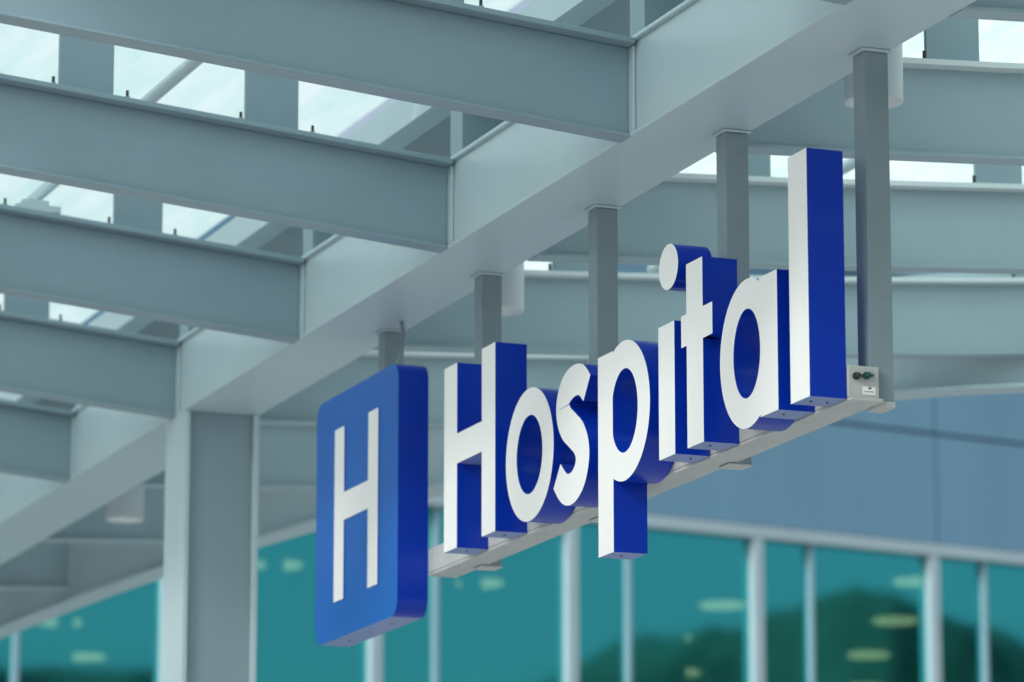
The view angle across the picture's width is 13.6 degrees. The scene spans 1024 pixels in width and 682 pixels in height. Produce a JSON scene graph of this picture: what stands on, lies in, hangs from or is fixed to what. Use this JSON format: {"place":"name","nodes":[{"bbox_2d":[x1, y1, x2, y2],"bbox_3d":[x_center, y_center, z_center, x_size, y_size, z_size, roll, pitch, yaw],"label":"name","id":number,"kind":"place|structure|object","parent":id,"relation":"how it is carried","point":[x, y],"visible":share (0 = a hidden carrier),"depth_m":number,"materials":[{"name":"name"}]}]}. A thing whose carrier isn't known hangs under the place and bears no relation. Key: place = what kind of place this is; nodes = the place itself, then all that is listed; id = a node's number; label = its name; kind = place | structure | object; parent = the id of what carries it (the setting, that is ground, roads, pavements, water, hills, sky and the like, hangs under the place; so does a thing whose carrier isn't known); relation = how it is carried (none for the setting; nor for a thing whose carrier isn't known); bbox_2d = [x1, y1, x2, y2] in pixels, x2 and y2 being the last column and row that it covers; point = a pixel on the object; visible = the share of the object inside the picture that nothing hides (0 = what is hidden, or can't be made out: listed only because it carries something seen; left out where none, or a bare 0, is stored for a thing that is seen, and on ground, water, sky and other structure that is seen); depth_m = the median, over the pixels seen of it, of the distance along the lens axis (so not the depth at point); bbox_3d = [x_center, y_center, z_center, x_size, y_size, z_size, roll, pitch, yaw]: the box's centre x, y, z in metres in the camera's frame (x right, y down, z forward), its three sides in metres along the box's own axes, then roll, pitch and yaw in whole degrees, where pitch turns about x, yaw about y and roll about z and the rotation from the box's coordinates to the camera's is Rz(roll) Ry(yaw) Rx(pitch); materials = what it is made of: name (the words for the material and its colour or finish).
{"place":"outdoors","nodes":[
{"label":"outdoors","id":0,"kind":"place"},
{"bbox_2d":[162,410,259,681],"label":"steel column","id":1,"kind":"structure","parent":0,"point":[210,576],"depth_m":20.89,"materials":[{"name":"grey metal"}]},
{"bbox_2d":[338,0,533,137],"label":"sky","id":2,"kind":"structure","parent":0,"point":[523,4],"materials":[{"name":"white"}]},
{"bbox_3d":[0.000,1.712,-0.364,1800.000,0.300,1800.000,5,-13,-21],"label":"ground","id":3,"kind":"structure","parent":0,"visible":0},
{"bbox_2d":[0,0,1023,638],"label":"steel canopy","id":4,"kind":"object","parent":3,"relation":"on","point":[144,144],"visible":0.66,"depth_m":18.06,"materials":[{"name":"grey metal"}]},
{"bbox_2d":[106,487,143,522],"bbox_3d":[-2.169,0.628,24.174,0.223,0.772,0.223,5,-13,-21],"label":"downlight","id":5,"kind":"object","parent":4,"relation":"hanging from","point":[127,507],"visible":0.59,"depth_m":24.03,"materials":[{"name":"beige"}]},
{"bbox_2d":[502,262,523,315],"bbox_3d":[-0.052,-0.506,18.840,0.223,0.772,0.223,5,-13,-21],"label":"downlight","id":6,"kind":"object","parent":4,"relation":"hanging from","point":[513,291],"visible":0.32,"depth_m":18.70,"materials":[{"name":"beige"}]},
{"bbox_2d":[315,47,895,646],"bbox_3d":[0.218,0.217,16.793,0.332,1.507,5.172,5,-13,-21],"label":"hospital sign","id":7,"kind":"object","parent":4,"relation":"attached to","point":[735,367],"visible":1,"depth_m":15.93,"materials":[{"name":"blue plastic"}]},
{"bbox_2d":[844,44,903,108],"bbox_3d":[1.294,-1.228,15.447,0.223,0.772,0.223,5,-13,-21],"label":"downlight","id":8,"kind":"object","parent":4,"relation":"hanging from","point":[895,77],"visible":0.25,"depth_m":15.32,"materials":[{"name":"beige"}]},
{"bbox_2d":[11,494,1023,681],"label":"window frames","id":9,"kind":"structure","parent":3,"relation":"on","point":[756,536],"depth_m":45.01,"materials":[{"name":"grey metal"}]},
{"bbox_2d":[0,507,1023,681],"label":"window glass","id":10,"kind":"object","parent":9,"relation":"in","point":[690,607],"visible":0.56,"depth_m":44.25,"materials":[{"name":"teal glass"}]},
{"bbox_2d":[82,215,1023,552],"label":"wall cladding panels","id":11,"kind":"object","parent":9,"relation":"on","point":[942,471],"visible":0.14,"depth_m":46.26,"materials":[{"name":"metal"}]}
]}

